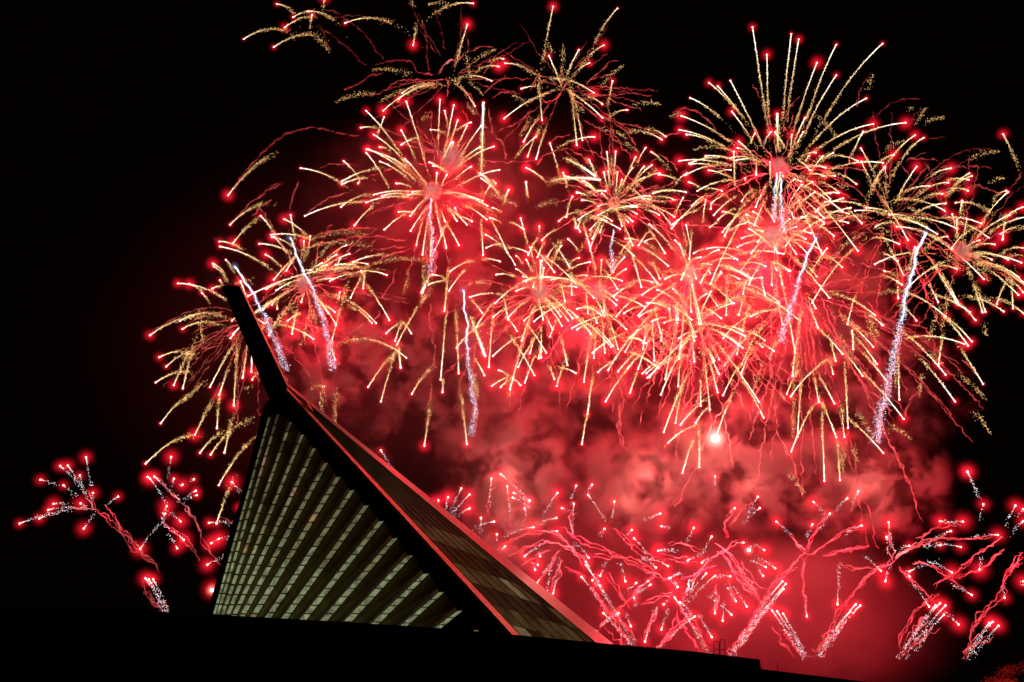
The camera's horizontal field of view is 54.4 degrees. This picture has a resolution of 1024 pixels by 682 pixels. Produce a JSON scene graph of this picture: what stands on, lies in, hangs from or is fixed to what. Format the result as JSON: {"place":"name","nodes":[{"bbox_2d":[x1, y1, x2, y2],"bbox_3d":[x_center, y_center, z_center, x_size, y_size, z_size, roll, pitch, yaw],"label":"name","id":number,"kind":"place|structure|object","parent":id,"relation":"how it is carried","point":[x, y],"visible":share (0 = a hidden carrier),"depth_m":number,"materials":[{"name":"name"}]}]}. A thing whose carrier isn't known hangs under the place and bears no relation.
{"place":"outdoors","nodes":[
{"label":"outdoors","id":0,"kind":"place"},
{"bbox_2d":[19,457,194,528],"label":"firework spray","id":1,"kind":"object","parent":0,"point":[80,503],"visible":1,"depth_m":161.74,"materials":[{"name":"red metal"}]},
{"bbox_2d":[145,577,168,611],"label":"firework comet","id":2,"kind":"object","parent":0,"point":[155,594],"visible":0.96,"depth_m":155.55,"materials":[{"name":"white metal"}]},
{"bbox_2d":[95,456,239,610],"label":"firework spray","id":3,"kind":"object","parent":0,"point":[168,527],"visible":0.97,"depth_m":163.29,"materials":[{"name":"red metal"}]},
{"bbox_2d":[145,257,406,463],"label":"firework burst","id":4,"kind":"object","parent":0,"point":[198,346],"visible":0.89,"depth_m":199.88,"materials":[{"name":"gold metal"}]},
{"bbox_2d":[228,0,473,195],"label":"firework burst","id":5,"kind":"object","parent":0,"point":[328,49],"visible":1,"depth_m":229.44,"materials":[{"name":"gold metal"}]},
{"bbox_2d":[210,117,507,523],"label":"firework burst","id":6,"kind":"object","parent":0,"point":[310,270],"visible":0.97,"depth_m":192.68,"materials":[{"name":"gold metal"}]},
{"bbox_2d":[234,266,290,370],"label":"rocket trail","id":7,"kind":"object","parent":6,"relation":"on","point":[277,336],"visible":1,"depth_m":184.96,"materials":[{"name":"white metal"}]},
{"bbox_2d":[290,238,336,369],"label":"rocket trail","id":8,"kind":"object","parent":6,"relation":"attached to","point":[323,312],"visible":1,"depth_m":188.35,"materials":[{"name":"white metal"}]},
{"bbox_2d":[230,3,526,224],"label":"firework burst","id":9,"kind":"object","parent":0,"point":[490,64],"visible":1,"depth_m":234.29,"materials":[{"name":"gold metal"}]},
{"bbox_2d":[0,605,863,681],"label":"flat roofed building","id":10,"kind":"structure","parent":0,"point":[48,644],"depth_m":41.79,"materials":[{"name":"black"}]},
{"bbox_2d":[713,639,724,653],"bbox_3d":[11.556,17.106,55.492,0.306,0.991,0.946,-20,-30,37],"label":"roof ladder","id":11,"kind":"object","parent":10,"relation":"on","point":[713,645],"visible":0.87,"depth_m":55.28,"materials":[{"name":"grey metal"}]},
{"bbox_2d":[235,182,660,427],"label":"firework burst","id":12,"kind":"object","parent":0,"point":[532,310],"visible":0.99,"depth_m":192.22,"materials":[{"name":"gold metal"}]},
{"bbox_2d":[380,450,533,548],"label":"firework spray","id":13,"kind":"object","parent":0,"point":[470,508],"visible":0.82,"depth_m":165.09,"materials":[{"name":"red metal"}]},
{"bbox_2d":[341,101,594,446],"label":"firework burst","id":14,"kind":"object","parent":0,"point":[505,153],"visible":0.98,"depth_m":217.59,"materials":[{"name":"gold metal"}]},
{"bbox_2d":[501,6,665,227],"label":"firework burst","id":15,"kind":"object","parent":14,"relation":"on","point":[662,133],"visible":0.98,"depth_m":228.89,"materials":[{"name":"gold metal"}]},
{"bbox_2d":[300,99,679,443],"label":"firework burst","id":16,"kind":"object","parent":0,"point":[424,287],"visible":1,"depth_m":205.74,"materials":[{"name":"gold metal"}]},
{"bbox_2d":[428,198,437,273],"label":"rocket trail","id":17,"kind":"object","parent":16,"relation":"attached to","point":[435,268],"visible":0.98,"depth_m":200.53,"materials":[{"name":"white metal"}]},
{"bbox_2d":[0,0,1023,681],"label":"sky","id":18,"kind":"structure","parent":0,"point":[128,128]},
{"bbox_2d":[449,80,721,332],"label":"firework burst","id":19,"kind":"object","parent":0,"point":[596,191],"visible":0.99,"depth_m":209.66,"materials":[{"name":"gold metal"}]},
{"bbox_2d":[463,290,478,436],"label":"rocket trail","id":20,"kind":"object","parent":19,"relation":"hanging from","point":[470,376],"visible":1,"depth_m":185.83,"materials":[{"name":"white metal"}]},
{"bbox_2d":[497,473,674,626],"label":"firework spray","id":21,"kind":"object","parent":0,"point":[568,546],"visible":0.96,"depth_m":160.43,"materials":[{"name":"red metal"}]},
{"bbox_2d":[491,143,718,443],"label":"firework burst","id":22,"kind":"object","parent":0,"point":[613,307],"visible":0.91,"depth_m":205.67,"materials":[{"name":"gold metal"}]},
{"bbox_2d":[588,494,731,647],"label":"firework spray","id":23,"kind":"object","parent":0,"point":[610,616],"visible":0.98,"depth_m":160.91,"materials":[{"name":"red metal"}]},
{"bbox_2d":[585,564,634,643],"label":"firework comet","id":24,"kind":"object","parent":23,"relation":"attached to","point":[611,612],"visible":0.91,"depth_m":162.81,"materials":[{"name":"pink metal"}]},
{"bbox_2d":[656,596,708,651],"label":"firework comet","id":25,"kind":"object","parent":23,"relation":"attached to","point":[683,626],"visible":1,"depth_m":161.57,"materials":[{"name":"pink metal"}]},
{"bbox_2d":[657,476,775,621],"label":"firework spray","id":26,"kind":"object","parent":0,"point":[726,551],"visible":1,"depth_m":157.63,"materials":[{"name":"red metal"}]},
{"bbox_2d":[726,580,786,653],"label":"firework comet","id":27,"kind":"object","parent":26,"relation":"attached to","point":[756,620],"visible":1,"depth_m":154.30,"materials":[{"name":"pink metal"}]},
{"bbox_2d":[771,610,805,659],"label":"firework comet","id":28,"kind":"object","parent":26,"relation":"attached to","point":[797,651],"visible":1,"depth_m":154.71,"materials":[{"name":"pink metal"}]},
{"bbox_2d":[580,182,883,452],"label":"firework burst","id":29,"kind":"object","parent":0,"point":[739,271],"visible":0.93,"depth_m":205.73,"materials":[{"name":"gold metal"}]},
{"bbox_2d":[584,262,906,495],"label":"firework burst","id":30,"kind":"object","parent":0,"point":[703,364],"visible":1,"depth_m":186.39,"materials":[{"name":"gold metal"}]},
{"bbox_2d":[711,435,719,441],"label":"flare","id":31,"kind":"object","parent":30,"relation":"on","point":[715,438],"visible":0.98,"depth_m":191.96,"materials":[{"name":"white"}]},
{"bbox_2d":[776,238,816,346],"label":"rocket trail","id":32,"kind":"object","parent":30,"relation":"attached to","point":[793,300],"visible":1,"depth_m":187.12,"materials":[{"name":"pink metal"}]},
{"bbox_2d":[735,491,867,650],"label":"firework spray","id":33,"kind":"object","parent":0,"point":[788,570],"visible":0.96,"depth_m":161.57,"materials":[{"name":"red metal"}]},
{"bbox_2d":[649,74,972,547],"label":"firework burst","id":34,"kind":"object","parent":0,"point":[792,375],"visible":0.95,"depth_m":190.77,"materials":[{"name":"gold metal"}]},
{"bbox_2d":[671,27,955,401],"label":"firework burst","id":35,"kind":"object","parent":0,"point":[734,217],"visible":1,"depth_m":208.70,"materials":[{"name":"gold metal"}]},
{"bbox_2d":[770,174,776,222],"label":"rocket trail","id":36,"kind":"object","parent":35,"relation":"on","point":[774,201],"visible":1,"depth_m":204.62,"materials":[{"name":"white metal"}]},
{"bbox_2d":[778,178,784,233],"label":"rocket trail","id":37,"kind":"object","parent":35,"relation":"hanging from","point":[781,217],"visible":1,"depth_m":205.06,"materials":[{"name":"white metal"}]},
{"bbox_2d":[651,151,984,396],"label":"firework burst","id":38,"kind":"object","parent":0,"point":[776,246],"visible":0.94,"depth_m":207.76,"materials":[{"name":"gold metal"}]},
{"bbox_2d":[812,603,860,656],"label":"firework comet","id":39,"kind":"object","parent":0,"point":[837,631],"visible":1,"depth_m":151.88,"materials":[{"name":"pink metal"}]},
{"bbox_2d":[778,98,1002,451],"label":"firework burst","id":40,"kind":"object","parent":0,"point":[953,295],"visible":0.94,"depth_m":219.01,"materials":[{"name":"gold metal"}]},
{"bbox_2d":[813,501,990,650],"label":"firework spray","id":41,"kind":"object","parent":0,"point":[863,580],"visible":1,"depth_m":156.95,"materials":[{"name":"red metal"}]},
{"bbox_2d":[897,603,945,657],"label":"firework comet","id":42,"kind":"object","parent":41,"relation":"attached to","point":[919,622],"visible":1,"depth_m":153.14,"materials":[{"name":"pink metal"}]},
{"bbox_2d":[790,134,1023,398],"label":"firework burst","id":43,"kind":"object","parent":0,"point":[981,233],"visible":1,"depth_m":203.42,"materials":[{"name":"gold metal"}]},
{"bbox_2d":[868,232,926,448],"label":"rocket trail","id":44,"kind":"object","parent":43,"relation":"hanging from","point":[896,345],"visible":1,"depth_m":180.70,"materials":[{"name":"white metal"}]},
{"bbox_2d":[908,471,1023,653],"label":"firework spray","id":45,"kind":"object","parent":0,"point":[976,624],"visible":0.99,"depth_m":159.66,"materials":[{"name":"red metal"}]},
{"bbox_2d":[963,621,998,657],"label":"firework comet","id":46,"kind":"object","parent":45,"relation":"attached to","point":[967,648],"visible":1,"depth_m":154.47,"materials":[{"name":"white metal"}]},
{"label":"ground","id":47,"kind":"structure","parent":0,"visible":0},
{"bbox_2d":[207,286,612,643],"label":"museum","id":48,"kind":"structure","parent":47,"relation":"on","point":[334,520],"depth_m":86.33,"materials":[{"name":"black"}]},
{"bbox_2d":[213,414,270,614],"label":"window","id":49,"kind":"structure","parent":48,"relation":"in","point":[266,427],"depth_m":80.45,"materials":[{"name":"black glass"}]},
{"bbox_2d":[216,411,280,614],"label":"window","id":50,"kind":"structure","parent":48,"relation":"in","point":[278,413],"depth_m":80.83,"materials":[{"name":"black glass"}]},
{"bbox_2d":[221,419,292,614],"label":"window","id":51,"kind":"structure","parent":48,"relation":"in","point":[236,575],"depth_m":81.16,"materials":[{"name":"black glass"}]},
{"bbox_2d":[226,432,304,614],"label":"window","id":52,"kind":"structure","parent":48,"relation":"in","point":[283,480],"depth_m":81.32,"materials":[{"name":"black glass"}]},
{"bbox_2d":[232,445,317,615],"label":"window","id":53,"kind":"structure","parent":48,"relation":"in","point":[244,594],"depth_m":81.50,"materials":[{"name":"black"}]},
{"bbox_2d":[240,460,329,615],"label":"window","id":54,"kind":"structure","parent":48,"relation":"in","point":[299,511],"depth_m":81.68,"materials":[{"name":"black glass"}]},
{"bbox_2d":[250,475,341,616],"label":"window","id":55,"kind":"structure","parent":48,"relation":"in","point":[276,578],"depth_m":81.97,"materials":[{"name":"black"}]},
{"bbox_2d":[265,488,355,617],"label":"window","id":56,"kind":"structure","parent":48,"relation":"in","point":[273,609],"depth_m":82.40,"materials":[{"name":"black"}]},
{"bbox_2d":[282,503,370,618],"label":"window","id":57,"kind":"structure","parent":48,"relation":"in","point":[308,585],"depth_m":82.89,"materials":[{"name":"black"}]},
{"bbox_2d":[300,519,384,619],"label":"window","id":58,"kind":"structure","parent":48,"relation":"in","point":[325,591],"depth_m":83.45,"materials":[{"name":"black"}]},
{"bbox_2d":[320,537,398,620],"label":"window","id":59,"kind":"structure","parent":48,"relation":"in","point":[332,610],"depth_m":84.02,"materials":[{"name":"black"}]},
{"bbox_2d":[343,554,413,621],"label":"window","id":60,"kind":"structure","parent":48,"relation":"in","point":[369,598],"depth_m":84.77,"materials":[{"name":"black"}]},
{"bbox_2d":[371,572,429,623],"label":"window","id":61,"kind":"structure","parent":48,"relation":"in","point":[386,612],"depth_m":85.58,"materials":[{"name":"black"}]},
{"bbox_2d":[400,591,444,625],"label":"window","id":62,"kind":"structure","parent":48,"relation":"in","point":[425,606],"depth_m":86.46,"materials":[{"name":"black"}]},
{"bbox_2d":[435,610,462,627],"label":"window","id":63,"kind":"structure","parent":48,"relation":"in","point":[442,624],"depth_m":87.63,"materials":[{"name":"black"}]},
{"bbox_2d":[980,676,1008,681],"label":"broadleaf tree","id":64,"kind":"object","parent":47,"relation":"on","point":[992,679],"visible":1,"depth_m":160.67,"materials":[{"name":"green plant"}]},
{"bbox_2d":[988,661,1023,681],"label":"broadleaf tree","id":65,"kind":"object","parent":47,"relation":"on","point":[1011,680],"visible":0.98,"depth_m":163.97,"materials":[{"name":"red plant"}]}
]}

